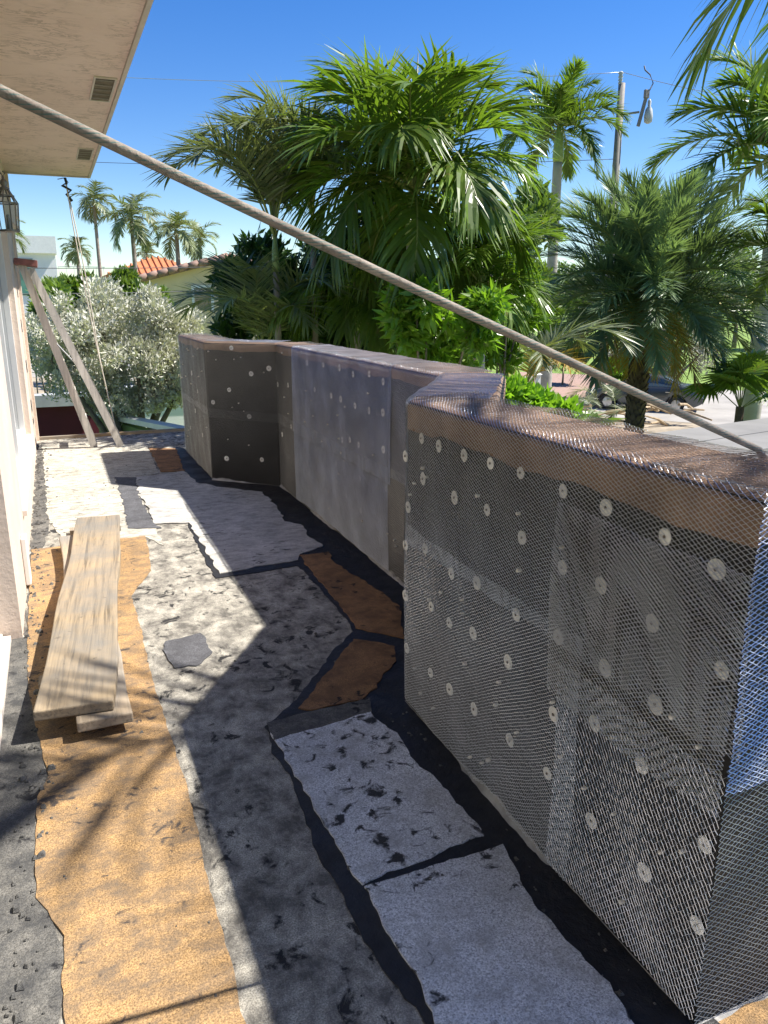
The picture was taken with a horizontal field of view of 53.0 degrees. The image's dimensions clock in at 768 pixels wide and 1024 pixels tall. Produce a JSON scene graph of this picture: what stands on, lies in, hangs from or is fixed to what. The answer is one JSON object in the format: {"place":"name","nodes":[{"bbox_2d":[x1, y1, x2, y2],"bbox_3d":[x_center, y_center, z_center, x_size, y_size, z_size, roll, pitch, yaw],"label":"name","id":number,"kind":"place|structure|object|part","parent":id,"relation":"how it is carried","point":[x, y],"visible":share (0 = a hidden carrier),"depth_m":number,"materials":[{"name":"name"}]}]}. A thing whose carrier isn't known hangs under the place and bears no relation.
{"place":"outdoors","nodes":[
{"label":"outdoors","id":0,"kind":"place"},
{"bbox_2d":[34,392,98,436],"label":"boundary wall","id":1,"kind":"structure","parent":0,"point":[60,417],"depth_m":16.06,"materials":[{"name":"red paint"}]},
{"bbox_2d":[27,267,202,268],"bbox_3d":[-6.551,-6.920,21.646,9.274,0.346,0.018,-13,20,-40],"label":"overhead wire","id":2,"kind":"object","parent":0,"point":[112,268],"visible":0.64,"depth_m":20.76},
{"bbox_2d":[22,290,212,294],"bbox_3d":[-6.019,-5.760,19.992,8.697,0.265,0.024,-14,21,-42],"label":"overhead wire","id":3,"kind":"object","parent":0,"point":[124,292],"visible":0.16,"depth_m":19.61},
{"bbox_2d":[116,385,184,427],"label":"boundary wall","id":4,"kind":"structure","parent":0,"point":[175,416],"depth_m":19.52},
{"bbox_2d":[32,377,716,433],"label":"dirt verge","id":5,"kind":"structure","parent":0,"point":[656,428],"depth_m":28.25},
{"bbox_2d":[130,252,256,380],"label":"yellow house","id":6,"kind":"structure","parent":5,"relation":"on","point":[170,278],"depth_m":32.38,"materials":[{"name":"painted stucco"},{"name":"terracotta tile"}]},
{"bbox_2d":[191,285,214,311],"bbox_3d":[-7.719,-9.093,32.794,0.920,1.080,0.085,-6,17,-22],"label":"window","id":7,"kind":"structure","parent":6,"relation":"in","point":[200,305],"depth_m":32.79,"materials":[{"name":"grey glass"}]},
{"bbox_2d":[525,373,541,384],"bbox_3d":[5.026,-4.452,29.439,2.159,1.770,0.300,-6,17,-22],"label":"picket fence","id":8,"kind":"object","parent":5,"relation":"on","point":[538,379],"visible":0.04,"depth_m":29.53,"materials":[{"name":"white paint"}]},
{"bbox_2d":[495,54,634,391],"bbox_3d":[6.516,-10.361,29.767,5.552,12.990,5.457,-6,17,-22],"label":"royal palm","id":9,"kind":"object","parent":5,"relation":"on","point":[568,109],"visible":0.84,"depth_m":28.14,"materials":[{"name":"green plant"}]},
{"bbox_2d":[565,383,712,425],"bbox_3d":[7.979,-3.114,28.373,6.577,3.262,4.882,-6,17,-22],"label":"debris pile","id":10,"kind":"object","parent":5,"relation":"on","point":[619,411],"visible":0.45,"depth_m":27.95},
{"bbox_2d":[528,156,767,433],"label":"date palm","id":11,"kind":"object","parent":5,"relation":"on","point":[644,264],"visible":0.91,"depth_m":17.08,"materials":[{"name":"green plant"}]},
{"bbox_2d":[8,0,767,304],"label":"sky","id":12,"kind":"structure","parent":0,"point":[222,41],"materials":[{"name":"blue"}]},
{"bbox_2d":[31,358,767,424],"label":"street","id":13,"kind":"structure","parent":0,"point":[722,411],"depth_m":31.51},
{"bbox_2d":[56,236,94,276],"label":"distant palm","id":14,"kind":"object","parent":13,"relation":"on","point":[71,254],"visible":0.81,"depth_m":54.82,"materials":[{"name":"green plant"}]},
{"bbox_2d":[67,179,117,334],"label":"distant palm","id":15,"kind":"object","parent":13,"relation":"on","point":[92,206],"visible":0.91,"depth_m":52.82,"materials":[{"name":"green plant"}]},
{"bbox_2d":[93,190,160,272],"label":"distant palm","id":16,"kind":"object","parent":13,"relation":"on","point":[136,227],"visible":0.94,"depth_m":40.12,"materials":[{"name":"green plant"}]},
{"bbox_2d":[135,242,162,258],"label":"distant palm","id":17,"kind":"object","parent":13,"relation":"on","point":[145,254],"visible":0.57,"depth_m":52.74,"materials":[{"name":"green plant"}]},
{"bbox_2d":[148,209,206,265],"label":"distant palm","id":18,"kind":"object","parent":13,"relation":"on","point":[169,228],"visible":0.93,"depth_m":38.28,"materials":[{"name":"green plant"}]},
{"bbox_2d":[173,219,221,261],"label":"distant palm","id":19,"kind":"object","parent":13,"relation":"on","point":[200,241],"visible":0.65,"depth_m":43.91,"materials":[{"name":"green plant"}]},
{"bbox_2d":[607,356,627,380],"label":"shrub","id":20,"kind":"object","parent":13,"relation":"on","point":[617,376],"visible":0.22,"depth_m":33.75,"materials":[{"name":"green plant"}]},
{"bbox_2d":[595,66,653,407],"bbox_3d":[9.663,-10.722,31.024,1.468,13.022,0.375,-1,15,-2],"label":"utility pole","id":21,"kind":"object","parent":13,"relation":"on","point":[648,116],"visible":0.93,"depth_m":29.70,"materials":[{"name":"grey wood"}]},
{"bbox_2d":[97,159,610,165],"bbox_3d":[-4.801,-15.822,34.452,29.193,1.568,0.022,5,16,18],"label":"overhead wire","id":22,"kind":"object","parent":21,"relation":"attached to","point":[480,163],"visible":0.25,"depth_m":33.66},
{"bbox_2d":[126,72,618,81],"bbox_3d":[-5.412,-18.860,32.720,30.017,2.248,0.022,4,16,14],"label":"overhead wire","id":23,"kind":"object","parent":21,"relation":"attached to","point":[274,81],"visible":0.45,"depth_m":32.94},
{"bbox_2d":[624,72,726,96],"bbox_3d":[11.822,-14.544,26.594,0.022,2.870,8.487,-12,20,-38],"label":"overhead wire","id":24,"kind":"object","parent":21,"relation":"attached to","point":[666,83],"visible":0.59,"depth_m":28.24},
{"bbox_2d":[585,373,703,409],"bbox_3d":[10.915,-5.067,32.174,4.672,1.472,2.080,7,17,23],"label":"parked car","id":25,"kind":"object","parent":13,"relation":"on","point":[659,391],"visible":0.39,"depth_m":31.20,"materials":[{"name":"grey paint"}]},
{"bbox_3d":[11.187,-5.262,31.191,1.100,0.354,0.221,7,17,23],"label":"side window","id":26,"kind":"part","parent":25,"relation":"part of","materials":[{"name":"blue glass"}]},
{"bbox_2d":[608,316,720,400],"bbox_3d":[12.181,-7.110,34.542,5.516,4.228,3.194,2,16,9],"label":"silver buttonwood","id":27,"kind":"object","parent":13,"relation":"on","point":[703,364],"visible":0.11,"depth_m":33.95,"materials":[{"name":"green plant"}]},
{"bbox_2d":[90,307,765,406],"bbox_3d":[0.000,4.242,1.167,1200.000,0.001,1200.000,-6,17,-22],"label":"ground","id":28,"kind":"structure","parent":0,"point":[736,349],"depth_m":55.62,"materials":[{"name":"green plant"}]},
{"bbox_2d":[15,219,30,254],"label":"distant palm","id":29,"kind":"object","parent":28,"relation":"on","point":[19,234],"visible":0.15,"depth_m":26.05,"materials":[{"name":"green plant"}]},
{"bbox_2d":[24,274,75,393],"bbox_3d":[-7.935,-3.043,18.229,1.472,5.008,2.240,2,16,9],"label":"bush","id":30,"kind":"object","parent":28,"relation":"on","point":[49,283],"visible":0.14,"depth_m":17.78,"materials":[{"name":"green plant"}]},
{"bbox_2d":[15,235,109,351],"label":"white house","id":31,"kind":"structure","parent":28,"relation":"on","point":[42,250],"depth_m":61.09,"materials":[{"name":"paint"}]},
{"bbox_2d":[19,258,33,293],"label":"window","id":32,"kind":"structure","parent":31,"relation":"in","point":[23,286],"depth_m":61.16,"materials":[{"name":"green glass"}]},
{"bbox_2d":[0,0,153,745],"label":"house","id":33,"kind":"structure","parent":28,"relation":"on","point":[72,59],"depth_m":4.75,"materials":[{"name":"paint"}]},
{"bbox_2d":[0,634,10,745],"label":"sliding door","id":34,"kind":"structure","parent":33,"relation":"in","point":[5,642],"depth_m":3.40,"materials":[{"name":"white glass"}]},
{"bbox_2d":[0,171,19,232],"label":"wall lantern","id":35,"kind":"object","parent":33,"relation":"attached to","point":[9,218],"depth_m":5.41,"materials":[{"name":"brown metal"}]},
{"bbox_2d":[0,232,25,477],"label":"window","id":36,"kind":"structure","parent":33,"relation":"in","point":[6,329],"depth_m":7.18,"materials":[{"name":"white glass"}]},
{"bbox_2d":[58,177,114,422],"bbox_3d":[-3.460,-2.370,9.043,0.410,2.895,0.079,0,15,0],"label":"hanging cord","id":37,"kind":"object","parent":33,"relation":"hanging from","point":[70,199],"visible":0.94,"depth_m":8.92,"materials":[{"name":"beige fabric"}]},
{"bbox_2d":[0,428,767,1023],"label":"roof deck","id":38,"kind":"structure","parent":33,"relation":"on","point":[270,804],"depth_m":2.45,"materials":[{"name":"roofing concrete"},{"name":"black tar"},{"name":"plywood"}]},
{"bbox_2d":[38,675,42,687],"bbox_3d":[-1.312,0.716,3.337,0.340,0.038,0.090,-6,17,-22],"label":"wood batten","id":39,"kind":"object","parent":38,"relation":"on","point":[40,679],"visible":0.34,"depth_m":3.27,"materials":[{"name":"brown wood"}]},
{"bbox_2d":[14,258,123,446],"bbox_3d":[-3.471,-1.740,8.550,0.930,2.030,0.610,-6,17,-22],"label":"stepladder","id":40,"kind":"object","parent":38,"relation":"on","point":[30,276],"visible":1,"depth_m":8.34,"materials":[{"name":"paint"}]},
{"bbox_2d":[69,526,120,534],"bbox_3d":[-2.060,0.123,5.492,0.340,0.038,0.090,-6,17,-22],"label":"wood batten","id":41,"kind":"object","parent":38,"relation":"on","point":[71,530],"visible":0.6,"depth_m":5.40,"materials":[{"name":"grey wood"}]},
{"bbox_2d":[59,535,132,731],"bbox_3d":[-1.552,0.484,4.024,0.213,0.054,2.545,-7,17,-23],"label":"wood plank","id":42,"kind":"object","parent":38,"relation":"on","point":[121,712],"visible":0.35,"depth_m":2.94,"materials":[{"name":"beige wood"}]},
{"bbox_2d":[33,515,120,720],"bbox_3d":[-1.583,0.400,4.160,0.299,0.054,2.759,-5,16,-17],"label":"wood plank","id":43,"kind":"object","parent":42,"relation":"on","point":[80,675],"visible":1,"depth_m":3.52,"materials":[{"name":"beige wood"}]},
{"bbox_2d":[177,333,767,1023],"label":"parapet","id":44,"kind":"structure","parent":38,"relation":"on","point":[587,651],"depth_m":2.06,"materials":[{"name":"grey metal"}]},
{"bbox_2d":[0,84,767,457],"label":"rope","id":45,"kind":"object","parent":44,"relation":"attached to","point":[70,124],"visible":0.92,"depth_m":1.31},
{"bbox_2d":[60,269,105,311],"bbox_3d":[-8.677,-4.253,22.020,2.110,5.326,1.448,-6,17,-22],"label":"bush","id":46,"kind":"object","parent":28,"relation":"on","point":[70,279],"visible":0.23,"depth_m":21.29,"materials":[{"name":"green plant"}]},
{"bbox_2d":[25,274,209,432],"bbox_3d":[-4.857,-1.837,14.130,3.730,4.871,2.255,-6,17,-22],"label":"silver buttonwood","id":47,"kind":"object","parent":28,"relation":"on","point":[154,366],"visible":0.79,"depth_m":13.64,"materials":[{"name":"green plant"}]},
{"bbox_2d":[102,264,155,384],"bbox_3d":[-7.900,-4.958,24.200,2.156,5.530,1.388,6,17,22],"label":"bush","id":48,"kind":"object","parent":28,"relation":"on","point":[129,278],"visible":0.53,"depth_m":23.42,"materials":[{"name":"green plant"}]},
{"bbox_2d":[104,256,175,368],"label":"orange roofed house","id":49,"kind":"structure","parent":28,"relation":"on","point":[148,265],"depth_m":51.47,"materials":[{"name":"tile"}]},
{"bbox_2d":[96,413,184,432],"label":"boundary wall","id":50,"kind":"structure","parent":28,"relation":"on","point":[133,421],"depth_m":13.61,"materials":[{"name":"green paint"}]},
{"bbox_2d":[157,284,174,304],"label":"bush","id":51,"kind":"object","parent":28,"relation":"on","point":[164,288],"visible":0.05,"depth_m":28.01,"materials":[{"name":"green plant"}]},
{"bbox_2d":[140,93,373,341],"bbox_3d":[-1.587,-2.249,11.576,3.543,6.997,3.710,-6,17,-22],"label":"areca palm","id":52,"kind":"object","parent":28,"relation":"on","point":[254,175],"visible":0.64,"depth_m":10.24,"materials":[{"name":"green plant"}]},
{"bbox_2d":[164,245,362,341],"bbox_3d":[-1.719,-1.512,12.198,3.225,5.245,3.654,-6,17,-22],"label":"areca palm","id":53,"kind":"object","parent":28,"relation":"on","point":[260,306],"visible":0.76,"depth_m":11.29,"materials":[{"name":"green plant"}]},
{"bbox_2d":[180,71,379,344],"bbox_3d":[-1.184,-2.511,11.836,3.465,7.363,3.604,6,17,22],"label":"areca palm","id":54,"kind":"object","parent":28,"relation":"on","point":[284,109],"visible":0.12,"depth_m":10.32,"materials":[{"name":"green plant"}]},
{"bbox_2d":[204,222,368,344],"bbox_3d":[-1.537,-2.076,13.361,2.942,5.722,2.542,-3,16,-12],"label":"shrub","id":55,"kind":"object","parent":28,"relation":"on","point":[224,326],"visible":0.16,"depth_m":12.85,"materials":[{"name":"green plant"}]},
{"bbox_2d":[257,202,399,354],"bbox_3d":[-0.413,-2.266,12.006,2.986,6.802,2.737,-6,17,-22],"label":"christmas palm","id":56,"kind":"object","parent":28,"relation":"on","point":[352,327],"visible":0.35,"depth_m":10.92,"materials":[{"name":"green plant"}]},
{"bbox_2d":[308,181,443,354],"bbox_3d":[-0.194,-2.331,13.088,2.386,6.360,2.200,5,16,17],"label":"shrub","id":57,"kind":"object","parent":28,"relation":"on","point":[322,339],"visible":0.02,"depth_m":12.17,"materials":[{"name":"green plant"}]},
{"bbox_2d":[288,46,486,353],"bbox_3d":[0.254,-3.064,12.668,3.233,7.990,3.443,-6,17,-22],"label":"areca palm","id":58,"kind":"object","parent":28,"relation":"on","point":[346,81],"visible":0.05,"depth_m":11.17,"materials":[{"name":"green plant"}]},
{"bbox_2d":[264,31,560,356],"bbox_3d":[0.332,-2.276,10.535,4.143,7.600,4.048,-6,17,-22],"label":"christmas palm","id":59,"kind":"object","parent":28,"relation":"on","point":[408,138],"visible":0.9,"depth_m":9.23,"materials":[{"name":"green plant"}]},
{"bbox_2d":[371,272,518,369],"bbox_3d":[0.696,-0.702,10.110,1.780,4.797,1.747,-6,17,-22],"label":"shrub","id":60,"kind":"object","parent":28,"relation":"on","point":[440,334],"visible":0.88,"depth_m":9.30,"materials":[{"name":"green plant"}]},
{"bbox_2d":[404,204,573,369],"bbox_3d":[1.284,-1.554,11.423,2.570,5.738,2.549,-6,17,-22],"label":"christmas palm","id":61,"kind":"object","parent":28,"relation":"on","point":[485,252],"visible":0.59,"depth_m":10.46,"materials":[{"name":"green plant"}]},
{"bbox_2d":[444,252,555,376],"bbox_3d":[1.825,-1.509,12.066,1.735,5.316,1.826,-6,17,-22],"label":"shrub","id":62,"kind":"object","parent":28,"relation":"on","point":[505,360],"visible":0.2,"depth_m":11.68,"materials":[{"name":"green plant"}]},
{"bbox_2d":[502,174,567,381],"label":"palm tree","id":63,"kind":"object","parent":28,"relation":"on","point":[546,203],"visible":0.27,"depth_m":23.58,"materials":[{"name":"green plant"}]},
{"bbox_2d":[503,371,590,419],"bbox_3d":[1.702,0.156,9.188,1.113,3.633,1.438,1,15,4],"label":"shrub","id":64,"kind":"object","parent":28,"relation":"on","point":[520,389],"visible":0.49,"depth_m":8.82,"materials":[{"name":"green plant"}]},
{"bbox_2d":[462,307,642,382],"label":"areca palm","id":65,"kind":"object","parent":28,"relation":"on","point":[540,362],"visible":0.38,"depth_m":12.59,"materials":[{"name":"green plant"}]},
{"bbox_2d":[537,260,574,334],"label":"distant tree","id":66,"kind":"object","parent":28,"relation":"on","point":[559,273],"visible":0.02,"depth_m":93.55,"materials":[{"name":"green plant"}]},
{"bbox_2d":[556,261,602,336],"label":"distant tree","id":67,"kind":"object","parent":28,"relation":"on","point":[569,302],"visible":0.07,"depth_m":78.49,"materials":[{"name":"green plant"}]},
{"bbox_2d":[582,408,626,426],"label":"fan palm","id":68,"kind":"object","parent":28,"relation":"on","point":[593,414],"visible":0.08,"depth_m":14.84,"materials":[{"name":"green plant"}]},
{"bbox_2d":[641,36,767,420],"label":"royal palm","id":69,"kind":"object","parent":28,"relation":"on","point":[755,133],"visible":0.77,"depth_m":20.00,"materials":[{"name":"green plant"}]},
{"bbox_2d":[667,0,767,116],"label":"coconut palm","id":70,"kind":"object","parent":28,"relation":"on","point":[695,65],"visible":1,"depth_m":5.82,"materials":[{"name":"green plant"}]},
{"bbox_2d":[677,348,767,421],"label":"fan palm","id":71,"kind":"object","parent":28,"relation":"on","point":[748,370],"visible":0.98,"depth_m":16.90,"materials":[{"name":"green plant"}]},
{"bbox_2d":[691,233,759,347],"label":"distant tree","id":72,"kind":"object","parent":28,"relation":"on","point":[735,324],"visible":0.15,"depth_m":70.97,"materials":[{"name":"green plant"}]},
{"bbox_2d":[696,185,767,310],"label":"royal palm","id":73,"kind":"object","parent":28,"relation":"on","point":[756,242],"visible":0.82,"depth_m":15.92,"materials":[{"name":"green plant"}]},
{"bbox_2d":[741,261,759,315],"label":"distant tree","id":74,"kind":"object","parent":28,"relation":"on","point":[752,287],"visible":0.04,"depth_m":69.34,"materials":[{"name":"green plant"}]},
{"bbox_2d":[520,372,607,399],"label":"brick driveway","id":75,"kind":"structure","parent":0,"point":[559,388],"depth_m":41.56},
{"bbox_2d":[527,332,590,384],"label":"tree","id":76,"kind":"object","parent":75,"relation":"on","point":[579,353],"visible":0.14,"depth_m":40.74,"materials":[{"name":"green plant"}]},
{"bbox_2d":[648,418,767,458],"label":"flat roofed garage","id":77,"kind":"structure","parent":0,"point":[755,431],"depth_m":13.02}
]}

